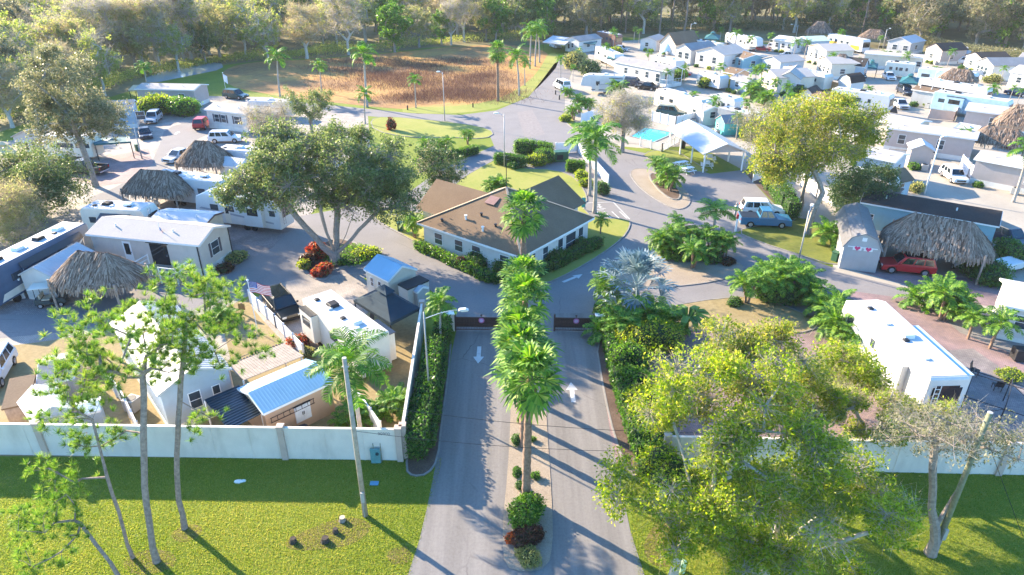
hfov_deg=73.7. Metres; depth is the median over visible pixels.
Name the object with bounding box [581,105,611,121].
pool fence
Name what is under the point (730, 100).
travel trailer
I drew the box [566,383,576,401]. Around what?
road arrow
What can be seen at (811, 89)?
cabin
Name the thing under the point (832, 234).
date palm
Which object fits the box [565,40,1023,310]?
paved ground
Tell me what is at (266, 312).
yard fence
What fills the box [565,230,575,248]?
window
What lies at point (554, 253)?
bush
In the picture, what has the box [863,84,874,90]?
queen palm
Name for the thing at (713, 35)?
gazebo
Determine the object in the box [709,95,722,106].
queen palm
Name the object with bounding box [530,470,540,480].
bush
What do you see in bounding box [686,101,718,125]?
garden shed
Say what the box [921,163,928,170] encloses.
air conditioner
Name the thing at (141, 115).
window
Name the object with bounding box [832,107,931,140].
park home
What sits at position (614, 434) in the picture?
hedge bed kerb
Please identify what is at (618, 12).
yellow tree
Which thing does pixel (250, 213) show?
window
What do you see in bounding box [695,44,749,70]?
park home
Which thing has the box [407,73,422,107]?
queen palm
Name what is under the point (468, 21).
evergreen tree
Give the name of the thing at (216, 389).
window
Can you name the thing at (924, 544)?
grass
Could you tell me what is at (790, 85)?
queen palm
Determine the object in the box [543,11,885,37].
undergrowth
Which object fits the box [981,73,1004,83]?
bush
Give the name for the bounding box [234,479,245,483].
litter bag
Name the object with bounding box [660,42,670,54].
satellite tent
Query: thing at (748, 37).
queen palm
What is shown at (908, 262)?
suv
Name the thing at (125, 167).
brick driveway
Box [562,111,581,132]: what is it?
roadside verge
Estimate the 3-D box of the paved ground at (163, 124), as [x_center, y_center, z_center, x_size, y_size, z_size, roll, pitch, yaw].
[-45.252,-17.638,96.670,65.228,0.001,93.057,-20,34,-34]
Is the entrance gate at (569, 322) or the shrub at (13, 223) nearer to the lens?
the entrance gate at (569, 322)
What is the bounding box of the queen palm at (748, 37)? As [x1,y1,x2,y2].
[746,35,754,50]
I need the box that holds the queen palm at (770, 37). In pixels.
[766,32,774,47]
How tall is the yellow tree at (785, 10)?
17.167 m
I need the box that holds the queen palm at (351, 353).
[304,325,393,426]
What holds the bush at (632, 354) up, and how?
on the yard at (945, 334)
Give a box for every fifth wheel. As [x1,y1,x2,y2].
[196,186,293,230]
[298,289,396,377]
[581,73,629,94]
[736,34,762,49]
[841,300,973,418]
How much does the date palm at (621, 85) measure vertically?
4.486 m
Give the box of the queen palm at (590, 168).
[564,114,611,195]
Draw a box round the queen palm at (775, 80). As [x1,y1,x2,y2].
[769,77,781,95]
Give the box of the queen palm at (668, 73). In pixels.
[663,68,671,87]
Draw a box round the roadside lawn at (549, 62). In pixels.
[402,53,557,113]
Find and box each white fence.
[555,142,608,184]
[752,167,761,181]
[799,175,833,205]
[960,154,974,177]
[971,70,983,76]
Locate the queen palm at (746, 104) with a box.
[740,99,752,108]
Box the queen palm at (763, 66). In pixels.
[755,63,770,89]
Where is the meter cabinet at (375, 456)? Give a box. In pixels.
[370,443,382,462]
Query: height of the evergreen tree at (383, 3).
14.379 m
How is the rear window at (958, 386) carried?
in the fifth wheel at (924, 360)
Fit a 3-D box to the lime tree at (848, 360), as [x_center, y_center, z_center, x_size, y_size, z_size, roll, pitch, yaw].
[21.099,5.996,44.647,7.465,6.439,6.272,0,28,0]
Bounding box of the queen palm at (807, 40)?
[803,38,811,56]
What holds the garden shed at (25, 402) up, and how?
on the yard at (404, 329)
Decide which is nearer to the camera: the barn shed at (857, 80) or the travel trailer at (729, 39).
the barn shed at (857, 80)
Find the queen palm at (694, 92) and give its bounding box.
[689,90,700,95]
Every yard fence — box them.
[109,379,137,423]
[247,289,304,353]
[351,389,381,427]
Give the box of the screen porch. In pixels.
[583,41,596,52]
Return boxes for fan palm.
[483,337,567,492]
[488,40,508,100]
[490,302,548,422]
[490,319,565,447]
[493,269,553,338]
[497,253,547,302]
[499,188,548,270]
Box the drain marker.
[679,560,686,573]
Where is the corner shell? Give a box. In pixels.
[856,267,1023,305]
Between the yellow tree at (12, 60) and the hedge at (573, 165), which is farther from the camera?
the yellow tree at (12, 60)
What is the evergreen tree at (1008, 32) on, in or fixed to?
on the forest floor
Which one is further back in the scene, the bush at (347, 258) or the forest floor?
the forest floor
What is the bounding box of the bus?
[828,33,870,52]
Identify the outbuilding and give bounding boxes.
[237,359,334,425]
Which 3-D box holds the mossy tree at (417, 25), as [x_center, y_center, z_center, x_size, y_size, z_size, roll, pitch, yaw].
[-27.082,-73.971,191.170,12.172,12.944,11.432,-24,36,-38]
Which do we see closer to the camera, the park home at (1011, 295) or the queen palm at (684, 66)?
the park home at (1011, 295)
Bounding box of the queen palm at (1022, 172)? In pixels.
[1006,136,1023,202]
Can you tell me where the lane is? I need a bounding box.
[85,123,213,203]
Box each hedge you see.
[403,333,444,461]
[413,239,495,282]
[415,144,480,164]
[427,336,449,447]
[431,313,453,348]
[489,271,516,284]
[492,151,529,167]
[512,137,554,154]
[528,235,604,276]
[565,158,586,172]
[602,331,654,460]
[761,178,804,219]
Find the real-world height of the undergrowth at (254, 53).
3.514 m
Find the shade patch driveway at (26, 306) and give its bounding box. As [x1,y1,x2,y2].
[0,294,69,314]
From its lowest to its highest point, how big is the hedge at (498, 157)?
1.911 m
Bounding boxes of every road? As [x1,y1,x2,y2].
[0,54,1023,351]
[408,313,643,574]
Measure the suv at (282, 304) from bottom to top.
1.820 m
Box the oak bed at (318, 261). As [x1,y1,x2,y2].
[307,239,369,277]
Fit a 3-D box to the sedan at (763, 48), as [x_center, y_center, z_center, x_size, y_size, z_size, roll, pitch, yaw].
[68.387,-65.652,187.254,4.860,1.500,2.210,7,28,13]
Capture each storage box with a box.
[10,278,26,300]
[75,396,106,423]
[413,285,428,306]
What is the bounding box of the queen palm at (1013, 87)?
[1009,84,1019,97]
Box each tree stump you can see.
[289,536,296,544]
[320,535,329,544]
[332,527,337,534]
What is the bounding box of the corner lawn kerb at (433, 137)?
[371,117,492,138]
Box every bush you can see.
[136,92,173,114]
[164,93,203,117]
[215,261,234,274]
[223,249,249,263]
[284,332,312,347]
[296,258,311,269]
[298,251,317,265]
[299,345,315,358]
[304,241,327,259]
[310,261,333,277]
[323,243,369,266]
[348,245,382,259]
[385,117,396,129]
[455,256,465,261]
[464,249,489,267]
[490,259,505,272]
[503,530,515,544]
[506,491,547,529]
[507,160,520,168]
[511,433,519,446]
[511,523,546,548]
[512,466,521,478]
[513,543,541,570]
[514,480,521,491]
[526,152,548,166]
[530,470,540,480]
[532,145,556,164]
[545,246,568,260]
[558,114,571,121]
[562,49,588,69]
[572,236,595,252]
[573,169,587,179]
[577,177,593,186]
[578,58,601,74]
[590,302,641,329]
[592,296,602,312]
[593,179,611,194]
[605,338,653,371]
[609,45,623,52]
[612,322,636,345]
[612,363,654,389]
[622,382,656,419]
[627,314,687,353]
[633,437,693,494]
[639,415,675,445]
[657,247,690,261]
[674,68,688,80]
[696,77,712,88]
[701,245,722,264]
[719,256,736,265]
[726,295,743,307]
[738,123,757,141]
[754,285,804,305]
[793,85,806,96]
[907,161,920,169]
[909,100,918,106]
[909,180,925,193]
[956,257,1016,288]
[972,180,983,187]
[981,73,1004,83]
[992,235,1023,269]
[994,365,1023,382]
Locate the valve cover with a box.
[370,481,378,485]
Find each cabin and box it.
[398,275,429,303]
[721,66,750,75]
[797,85,822,106]
[910,85,942,106]
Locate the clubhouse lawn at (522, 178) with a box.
[377,161,628,280]
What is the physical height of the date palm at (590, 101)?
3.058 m
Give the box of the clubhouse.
[416,154,594,270]
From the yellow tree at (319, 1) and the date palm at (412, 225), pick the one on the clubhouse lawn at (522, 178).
the date palm at (412, 225)
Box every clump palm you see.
[206,305,239,332]
[327,396,384,426]
[366,382,413,422]
[580,305,658,347]
[600,292,691,337]
[745,253,806,300]
[764,255,826,292]
[834,323,864,353]
[892,274,985,323]
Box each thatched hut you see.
[46,250,151,311]
[119,169,194,208]
[174,140,233,173]
[805,21,832,35]
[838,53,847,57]
[858,29,889,47]
[879,212,994,284]
[937,68,978,83]
[975,125,1023,156]
[991,104,1023,129]
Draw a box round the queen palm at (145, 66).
[134,60,154,82]
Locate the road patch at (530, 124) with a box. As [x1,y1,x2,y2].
[517,110,544,137]
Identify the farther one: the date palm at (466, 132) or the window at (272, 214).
the date palm at (466, 132)
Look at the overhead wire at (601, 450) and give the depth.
34.74 m
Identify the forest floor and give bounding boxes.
[0,1,1023,131]
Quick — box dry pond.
[222,45,547,108]
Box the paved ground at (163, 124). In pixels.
[0,96,369,344]
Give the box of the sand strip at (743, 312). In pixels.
[671,297,818,332]
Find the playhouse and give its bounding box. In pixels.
[715,114,742,135]
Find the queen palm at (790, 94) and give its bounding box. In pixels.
[782,91,798,102]
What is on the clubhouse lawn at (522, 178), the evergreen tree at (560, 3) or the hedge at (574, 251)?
the hedge at (574, 251)
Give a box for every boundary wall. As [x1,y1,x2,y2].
[0,420,403,461]
[398,299,425,458]
[663,432,1023,475]
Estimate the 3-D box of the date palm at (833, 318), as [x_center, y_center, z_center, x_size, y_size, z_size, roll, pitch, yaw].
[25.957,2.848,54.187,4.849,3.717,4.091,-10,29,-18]
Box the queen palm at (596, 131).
[564,120,628,213]
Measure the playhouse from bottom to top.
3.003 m
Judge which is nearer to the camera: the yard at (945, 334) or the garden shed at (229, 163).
the yard at (945, 334)
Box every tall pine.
[624,3,627,32]
[658,0,662,33]
[670,0,674,29]
[684,0,688,30]
[861,0,869,33]
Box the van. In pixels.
[553,78,570,90]
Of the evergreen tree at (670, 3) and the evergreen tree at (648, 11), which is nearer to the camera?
the evergreen tree at (648, 11)
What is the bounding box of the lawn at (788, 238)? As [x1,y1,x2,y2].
[742,218,837,262]
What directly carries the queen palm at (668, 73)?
on the paved ground at (941, 188)
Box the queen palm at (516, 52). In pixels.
[505,43,528,95]
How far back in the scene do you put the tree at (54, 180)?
75.49 m
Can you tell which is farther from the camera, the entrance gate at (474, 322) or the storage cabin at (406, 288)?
the storage cabin at (406, 288)
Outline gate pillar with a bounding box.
[441,311,454,330]
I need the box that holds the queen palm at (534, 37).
[526,19,547,62]
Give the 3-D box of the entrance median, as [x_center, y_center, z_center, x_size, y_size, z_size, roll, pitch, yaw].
[1.156,6.573,50.092,2.799,0.001,34.327,0,28,1]
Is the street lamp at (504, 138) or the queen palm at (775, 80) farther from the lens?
the queen palm at (775, 80)
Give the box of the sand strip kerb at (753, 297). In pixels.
[681,296,820,334]
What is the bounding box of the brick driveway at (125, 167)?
[72,148,152,185]
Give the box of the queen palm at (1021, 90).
[1015,87,1023,102]
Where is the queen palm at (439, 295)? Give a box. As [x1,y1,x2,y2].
[424,286,457,335]
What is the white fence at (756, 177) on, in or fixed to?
on the hedge bed at (757, 183)
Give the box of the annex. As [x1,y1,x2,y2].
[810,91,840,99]
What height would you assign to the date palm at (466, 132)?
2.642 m
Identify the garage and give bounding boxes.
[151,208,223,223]
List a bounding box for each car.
[161,147,185,162]
[625,76,643,84]
[635,81,658,90]
[779,51,798,54]
[881,71,896,79]
[893,98,909,108]
[1004,87,1023,97]
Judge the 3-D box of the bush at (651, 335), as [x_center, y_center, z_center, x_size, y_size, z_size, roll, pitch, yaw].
[11.254,3.459,53.041,5.339,2.990,4.088,0,28,0]
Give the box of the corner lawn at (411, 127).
[371,117,491,137]
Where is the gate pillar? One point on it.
(452, 313)
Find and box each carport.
[94,136,134,160]
[543,35,568,44]
[606,56,616,68]
[953,122,980,130]
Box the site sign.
[237,302,244,313]
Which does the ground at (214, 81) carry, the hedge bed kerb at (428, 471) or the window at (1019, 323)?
the hedge bed kerb at (428, 471)
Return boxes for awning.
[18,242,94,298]
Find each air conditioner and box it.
[121,393,140,413]
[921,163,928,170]
[1009,345,1023,361]
[1010,186,1020,193]
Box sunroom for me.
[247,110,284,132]
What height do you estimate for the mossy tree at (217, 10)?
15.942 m
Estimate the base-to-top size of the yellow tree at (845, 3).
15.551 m
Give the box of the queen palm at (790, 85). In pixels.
[780,80,793,104]
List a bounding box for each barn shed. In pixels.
[835,202,882,272]
[837,72,865,88]
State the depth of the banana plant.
54.68 m
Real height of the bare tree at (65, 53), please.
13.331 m
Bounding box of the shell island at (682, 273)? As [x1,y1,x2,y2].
[617,250,743,286]
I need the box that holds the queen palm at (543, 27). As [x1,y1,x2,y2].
[528,19,546,66]
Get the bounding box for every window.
[11,270,20,280]
[57,143,73,147]
[135,111,145,119]
[187,389,203,409]
[210,204,217,209]
[210,238,219,255]
[211,383,220,395]
[214,114,219,121]
[221,115,226,122]
[226,206,233,211]
[233,116,240,124]
[246,208,257,216]
[269,211,274,216]
[281,207,289,216]
[302,315,310,328]
[370,277,373,286]
[434,232,442,245]
[454,239,462,252]
[471,244,479,253]
[499,254,508,265]
[542,245,547,259]
[557,237,562,250]
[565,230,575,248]
[578,226,583,238]
[655,73,659,81]
[710,111,715,117]
[847,317,853,325]
[869,338,875,348]
[897,134,906,144]
[935,139,945,149]
[937,385,959,387]
[948,99,959,104]
[988,117,995,125]
[1014,315,1023,329]
[1015,77,1021,82]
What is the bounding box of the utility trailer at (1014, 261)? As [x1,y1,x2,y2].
[994,256,1023,274]
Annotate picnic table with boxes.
[674,160,690,165]
[679,166,696,174]
[701,160,713,168]
[703,154,715,161]
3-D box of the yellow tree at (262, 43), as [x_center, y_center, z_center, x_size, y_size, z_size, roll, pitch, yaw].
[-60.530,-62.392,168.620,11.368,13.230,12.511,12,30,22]
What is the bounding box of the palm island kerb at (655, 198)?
[630,168,690,209]
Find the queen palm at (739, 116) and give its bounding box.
[731,110,744,138]
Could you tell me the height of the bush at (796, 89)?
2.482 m
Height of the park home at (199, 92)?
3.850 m
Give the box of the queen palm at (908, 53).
[901,51,912,60]
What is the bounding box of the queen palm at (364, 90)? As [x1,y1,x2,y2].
[354,85,375,123]
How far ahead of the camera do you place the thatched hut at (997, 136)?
96.63 m
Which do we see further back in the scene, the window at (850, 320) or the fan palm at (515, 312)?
the window at (850, 320)
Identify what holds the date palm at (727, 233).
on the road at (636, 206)
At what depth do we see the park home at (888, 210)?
71.02 m
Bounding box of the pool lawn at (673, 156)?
[645,149,705,171]
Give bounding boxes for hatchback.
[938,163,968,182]
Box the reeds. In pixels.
[282,55,553,107]
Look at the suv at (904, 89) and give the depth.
136.59 m
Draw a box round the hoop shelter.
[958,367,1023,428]
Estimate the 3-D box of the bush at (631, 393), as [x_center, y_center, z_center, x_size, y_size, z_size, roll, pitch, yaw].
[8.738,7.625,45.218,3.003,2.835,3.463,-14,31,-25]
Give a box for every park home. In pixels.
[85,215,232,286]
[101,99,145,128]
[110,301,231,424]
[134,83,209,105]
[204,102,264,132]
[564,33,602,52]
[613,56,684,87]
[639,34,664,51]
[659,30,698,55]
[675,41,715,64]
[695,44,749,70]
[734,51,764,70]
[759,68,816,94]
[761,54,805,68]
[771,35,804,52]
[781,64,804,93]
[801,36,830,52]
[806,43,855,63]
[816,56,860,79]
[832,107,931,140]
[856,146,909,168]
[860,189,1002,241]
[864,50,925,71]
[883,120,979,160]
[886,34,925,53]
[923,42,968,64]
[963,102,1023,131]
[964,51,1010,69]
[969,150,1023,193]
[975,57,1023,80]
[992,278,1023,343]
[1006,65,1023,87]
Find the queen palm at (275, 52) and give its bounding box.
[263,46,292,96]
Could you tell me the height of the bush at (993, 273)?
2.331 m
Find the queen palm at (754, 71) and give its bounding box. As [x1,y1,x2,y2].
[747,63,763,80]
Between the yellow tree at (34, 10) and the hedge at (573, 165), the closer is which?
the hedge at (573, 165)
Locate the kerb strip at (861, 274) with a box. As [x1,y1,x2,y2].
[834,267,907,287]
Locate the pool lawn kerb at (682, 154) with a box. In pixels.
[643,149,707,171]
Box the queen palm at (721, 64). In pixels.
[714,62,727,72]
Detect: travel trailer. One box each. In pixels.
[80,200,158,229]
[159,169,231,205]
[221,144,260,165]
[246,98,296,115]
[595,45,623,66]
[651,55,683,68]
[653,88,712,113]
[696,71,728,88]
[697,39,723,45]
[710,93,743,107]
[725,32,740,44]
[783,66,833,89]
[845,166,903,199]
[884,60,916,76]
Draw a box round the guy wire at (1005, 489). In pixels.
[985,434,1022,535]
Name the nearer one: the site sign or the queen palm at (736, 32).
the site sign
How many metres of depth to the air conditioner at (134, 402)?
46.26 m
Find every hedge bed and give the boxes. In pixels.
[408,346,449,474]
[598,340,638,473]
[745,169,775,203]
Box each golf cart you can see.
[27,282,69,308]
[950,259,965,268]
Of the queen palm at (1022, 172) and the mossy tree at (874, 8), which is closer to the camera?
the queen palm at (1022, 172)
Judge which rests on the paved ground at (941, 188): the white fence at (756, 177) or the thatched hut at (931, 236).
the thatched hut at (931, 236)
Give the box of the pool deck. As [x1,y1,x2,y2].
[615,122,680,149]
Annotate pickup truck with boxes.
[64,157,109,173]
[738,206,791,228]
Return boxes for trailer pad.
[858,348,1023,440]
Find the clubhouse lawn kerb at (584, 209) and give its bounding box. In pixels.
[375,160,629,285]
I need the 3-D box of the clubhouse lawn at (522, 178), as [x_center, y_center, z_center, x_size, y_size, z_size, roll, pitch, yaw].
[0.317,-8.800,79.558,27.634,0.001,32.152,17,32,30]
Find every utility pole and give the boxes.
[134,128,142,158]
[342,357,367,517]
[940,411,992,545]
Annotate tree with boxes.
[0,0,20,45]
[0,0,36,46]
[0,8,21,36]
[0,11,46,72]
[0,38,39,100]
[0,50,55,118]
[0,57,28,127]
[0,134,99,223]
[0,472,119,574]
[4,0,54,21]
[5,13,75,88]
[6,1,40,41]
[9,40,137,187]
[16,0,66,23]
[20,353,134,558]
[21,2,68,43]
[26,285,218,564]
[28,1,77,21]
[30,35,84,100]
[31,6,100,84]
[34,15,105,83]
[50,0,81,42]
[55,0,117,67]
[55,0,126,73]
[69,25,126,95]
[92,7,154,70]
[97,0,174,70]
[116,0,176,64]
[126,256,283,530]
[133,0,172,62]
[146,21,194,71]
[156,0,205,60]
[162,0,208,62]
[175,0,238,54]
[180,20,220,61]
[190,0,239,57]
[195,0,239,48]
[208,114,423,264]
[216,0,266,56]
[233,0,250,44]
[233,94,300,140]
[240,0,286,48]
[240,8,286,62]
[245,0,291,44]
[267,3,294,40]
[276,0,331,58]
[280,84,334,132]
[285,0,319,30]
[295,0,329,43]
[305,0,334,38]
[309,0,348,45]
[312,0,368,54]
[334,0,380,42]
[340,0,380,40]
[369,4,379,31]
[373,0,407,37]
[374,0,413,51]
[396,0,424,30]
[398,0,439,46]
[406,137,469,194]
[413,0,436,28]
[419,0,446,33]
[429,9,454,44]
[434,0,477,34]
[436,0,465,44]
[448,0,481,41]
[459,0,478,29]
[467,0,504,40]
[476,0,513,39]
[497,0,525,35]
[507,0,538,40]
[520,0,557,38]
[539,0,572,23]
[559,0,608,34]
[574,0,619,32]
[586,0,621,30]
[587,84,661,152]
[591,336,842,574]
[608,0,625,23]
[610,0,631,24]
[621,0,671,33]
[628,0,663,27]
[645,311,837,479]
[659,0,681,20]
[669,0,702,25]
[672,391,942,574]
[692,0,721,25]
[697,0,741,30]
[709,0,753,31]
[728,100,798,155]
[731,0,752,11]
[739,0,773,23]
[741,83,901,234]
[761,0,771,16]
[767,0,805,29]
[768,1,786,20]
[771,0,826,32]
[782,332,899,418]
[798,152,834,211]
[803,0,836,23]
[814,373,970,472]
[818,0,851,25]
[821,158,903,215]
[831,0,868,30]
[851,2,870,21]
[858,0,888,28]
[860,0,883,25]
[865,384,1023,558]
[876,0,907,27]
[881,0,930,36]
[896,0,956,37]
[912,0,953,36]
[930,0,973,36]
[940,0,974,30]
[955,0,1018,46]
[965,12,982,29]
[979,1,1005,36]
[987,0,1023,47]
[988,9,1022,42]
[995,0,1023,49]
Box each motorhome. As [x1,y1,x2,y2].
[0,221,94,305]
[42,132,104,156]
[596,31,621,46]
[717,106,775,131]
[831,86,897,113]
[917,66,978,83]
[919,77,993,95]
[930,90,1013,113]
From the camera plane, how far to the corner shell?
63.85 m
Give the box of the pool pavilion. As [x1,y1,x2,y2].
[667,119,748,172]
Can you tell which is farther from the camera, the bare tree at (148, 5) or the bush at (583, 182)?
the bare tree at (148, 5)
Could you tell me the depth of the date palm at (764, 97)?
127.44 m
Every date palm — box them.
[399,213,424,237]
[414,136,438,154]
[435,135,455,151]
[458,128,475,144]
[480,173,510,191]
[485,177,511,191]
[559,85,574,96]
[563,102,584,119]
[568,92,588,112]
[581,97,596,110]
[587,266,630,300]
[593,211,611,233]
[595,292,629,309]
[606,78,631,94]
[643,154,673,178]
[643,222,687,251]
[652,170,678,187]
[653,234,685,261]
[654,162,689,190]
[670,217,699,243]
[677,234,716,268]
[688,222,718,245]
[697,229,726,255]
[711,226,742,255]
[718,232,738,256]
[725,265,775,303]
[737,76,769,100]
[753,88,777,105]
[753,259,796,298]
[767,260,816,292]
[794,278,829,307]
[802,283,857,326]
[807,301,854,342]
[810,215,838,250]
[921,271,983,320]
[929,286,977,320]
[953,302,993,339]
[979,304,1023,348]
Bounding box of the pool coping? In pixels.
[629,128,672,141]
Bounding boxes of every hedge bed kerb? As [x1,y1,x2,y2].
[406,344,451,476]
[597,338,637,475]
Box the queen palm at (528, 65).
[516,56,530,85]
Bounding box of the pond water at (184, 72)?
[146,62,222,81]
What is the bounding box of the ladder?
[270,398,314,423]
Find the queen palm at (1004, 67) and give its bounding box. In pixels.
[999,65,1009,83]
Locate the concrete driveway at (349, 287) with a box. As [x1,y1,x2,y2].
[251,272,367,357]
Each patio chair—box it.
[970,360,979,377]
[991,381,1005,391]
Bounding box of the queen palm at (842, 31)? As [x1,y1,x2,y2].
[838,28,846,34]
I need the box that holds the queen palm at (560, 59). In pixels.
[555,54,566,77]
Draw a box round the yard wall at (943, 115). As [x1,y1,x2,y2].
[928,107,958,120]
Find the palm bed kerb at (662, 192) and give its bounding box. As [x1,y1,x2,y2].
[649,173,680,199]
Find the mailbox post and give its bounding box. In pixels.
[735,214,738,231]
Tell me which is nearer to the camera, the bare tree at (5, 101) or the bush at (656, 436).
the bush at (656, 436)
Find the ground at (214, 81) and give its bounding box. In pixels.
[0,37,1023,574]
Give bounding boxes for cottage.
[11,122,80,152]
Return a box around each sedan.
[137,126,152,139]
[549,44,561,48]
[616,45,629,51]
[752,45,770,51]
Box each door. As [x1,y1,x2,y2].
[121,241,134,261]
[149,243,171,265]
[223,207,231,222]
[295,406,303,422]
[302,402,311,418]
[595,82,598,90]
[929,387,962,413]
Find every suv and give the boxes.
[0,341,17,387]
[144,108,162,123]
[207,129,243,142]
[222,88,248,99]
[261,282,299,322]
[656,104,685,115]
[739,197,784,213]
[878,251,937,275]
[895,83,912,94]
[957,56,965,62]
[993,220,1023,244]
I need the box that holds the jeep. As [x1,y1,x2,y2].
[192,116,208,129]
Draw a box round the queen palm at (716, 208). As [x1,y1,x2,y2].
[694,198,742,243]
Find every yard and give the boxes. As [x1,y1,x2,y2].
[0,296,418,457]
[596,291,1023,461]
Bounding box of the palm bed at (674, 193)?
[650,173,678,198]
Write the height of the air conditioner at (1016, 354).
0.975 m
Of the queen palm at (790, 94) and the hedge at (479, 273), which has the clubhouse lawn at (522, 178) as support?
the hedge at (479, 273)
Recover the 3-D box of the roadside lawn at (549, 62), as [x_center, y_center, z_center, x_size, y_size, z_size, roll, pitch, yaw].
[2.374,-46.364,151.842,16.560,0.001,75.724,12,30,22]
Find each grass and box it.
[0,457,441,574]
[630,470,1023,574]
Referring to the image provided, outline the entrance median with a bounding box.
[503,298,552,570]
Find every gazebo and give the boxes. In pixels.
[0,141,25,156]
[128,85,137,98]
[353,284,419,328]
[704,31,720,41]
[868,59,877,78]
[896,73,918,93]
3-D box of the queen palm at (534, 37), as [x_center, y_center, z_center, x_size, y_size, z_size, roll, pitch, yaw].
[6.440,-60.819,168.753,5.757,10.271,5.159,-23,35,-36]
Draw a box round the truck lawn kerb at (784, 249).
[741,217,837,264]
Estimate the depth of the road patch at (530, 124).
115.92 m
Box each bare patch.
[124,549,175,574]
[171,524,201,541]
[286,518,369,549]
[386,546,410,564]
[644,519,686,566]
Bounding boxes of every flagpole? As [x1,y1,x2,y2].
[222,72,227,87]
[246,279,271,331]
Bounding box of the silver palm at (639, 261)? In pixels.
[594,247,680,314]
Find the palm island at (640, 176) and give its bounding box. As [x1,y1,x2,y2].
[631,168,689,208]
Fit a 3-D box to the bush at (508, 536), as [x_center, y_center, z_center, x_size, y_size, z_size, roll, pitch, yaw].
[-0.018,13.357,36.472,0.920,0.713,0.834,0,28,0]
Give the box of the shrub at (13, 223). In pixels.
[0,171,62,246]
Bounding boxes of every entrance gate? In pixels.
[454,314,502,330]
[553,314,594,331]
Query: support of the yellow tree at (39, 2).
on the forest floor
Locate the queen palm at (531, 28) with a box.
[519,22,542,68]
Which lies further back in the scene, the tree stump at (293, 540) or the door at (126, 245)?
the door at (126, 245)
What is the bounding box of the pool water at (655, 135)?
[633,128,671,140]
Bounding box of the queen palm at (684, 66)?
[680,63,689,83]
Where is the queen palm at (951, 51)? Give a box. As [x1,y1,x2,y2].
[946,47,956,65]
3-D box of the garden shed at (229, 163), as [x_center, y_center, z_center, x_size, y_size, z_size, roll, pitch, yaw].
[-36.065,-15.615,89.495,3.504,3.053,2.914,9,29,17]
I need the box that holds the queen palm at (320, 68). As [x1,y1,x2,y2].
[309,58,327,91]
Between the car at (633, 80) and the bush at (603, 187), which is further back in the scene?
the car at (633, 80)
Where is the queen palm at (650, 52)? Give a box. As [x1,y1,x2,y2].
[645,49,653,60]
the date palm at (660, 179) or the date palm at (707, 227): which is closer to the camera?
the date palm at (707, 227)
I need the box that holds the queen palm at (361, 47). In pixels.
[347,41,378,107]
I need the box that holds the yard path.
[199,323,229,360]
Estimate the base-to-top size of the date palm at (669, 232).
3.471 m
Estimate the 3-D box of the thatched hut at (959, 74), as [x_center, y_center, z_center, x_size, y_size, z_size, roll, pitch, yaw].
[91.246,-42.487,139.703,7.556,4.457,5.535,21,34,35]
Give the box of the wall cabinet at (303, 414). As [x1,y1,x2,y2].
[293,400,311,423]
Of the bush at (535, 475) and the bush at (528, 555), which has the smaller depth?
the bush at (528, 555)
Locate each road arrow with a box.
[474,346,482,362]
[562,274,581,281]
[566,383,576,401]
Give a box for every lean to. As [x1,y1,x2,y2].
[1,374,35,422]
[204,385,263,425]
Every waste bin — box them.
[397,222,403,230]
[681,140,685,148]
[831,250,839,261]
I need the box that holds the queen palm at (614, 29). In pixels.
[609,27,617,45]
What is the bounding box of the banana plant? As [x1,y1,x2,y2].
[668,304,710,334]
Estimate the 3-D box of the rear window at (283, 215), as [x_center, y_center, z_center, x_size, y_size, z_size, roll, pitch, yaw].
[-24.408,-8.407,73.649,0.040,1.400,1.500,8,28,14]
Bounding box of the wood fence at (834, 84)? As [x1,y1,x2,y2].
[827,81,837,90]
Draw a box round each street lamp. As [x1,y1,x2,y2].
[423,307,468,383]
[436,71,444,120]
[494,112,504,166]
[798,203,813,257]
[924,135,947,194]
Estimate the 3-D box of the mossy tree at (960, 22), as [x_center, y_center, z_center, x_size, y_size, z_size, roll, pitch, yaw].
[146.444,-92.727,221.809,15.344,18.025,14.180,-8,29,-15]
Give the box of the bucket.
[338,515,345,523]
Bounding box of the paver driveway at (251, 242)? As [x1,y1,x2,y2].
[225,222,294,265]
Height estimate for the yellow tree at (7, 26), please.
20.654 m
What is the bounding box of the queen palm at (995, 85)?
[986,82,1001,95]
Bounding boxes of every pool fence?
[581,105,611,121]
[640,136,680,151]
[651,110,694,125]
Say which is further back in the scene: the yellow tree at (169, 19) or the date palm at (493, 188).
the yellow tree at (169, 19)
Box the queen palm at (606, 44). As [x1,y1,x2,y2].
[602,42,610,63]
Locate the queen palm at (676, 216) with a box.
[667,210,683,239]
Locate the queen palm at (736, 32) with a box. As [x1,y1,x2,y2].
[731,28,742,43]
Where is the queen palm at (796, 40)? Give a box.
[789,37,802,53]
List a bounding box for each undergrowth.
[0,26,547,121]
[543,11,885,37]
[870,20,1023,56]
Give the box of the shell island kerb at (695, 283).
[616,250,744,287]
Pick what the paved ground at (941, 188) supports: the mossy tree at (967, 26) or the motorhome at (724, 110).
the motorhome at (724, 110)
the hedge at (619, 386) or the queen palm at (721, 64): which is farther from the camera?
the queen palm at (721, 64)
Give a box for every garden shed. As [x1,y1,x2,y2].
[16,384,74,422]
[36,351,84,400]
[220,156,249,175]
[364,254,417,294]
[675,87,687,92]
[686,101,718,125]
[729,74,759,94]
[892,167,914,194]
[905,138,935,168]
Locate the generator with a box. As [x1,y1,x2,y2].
[553,149,568,161]

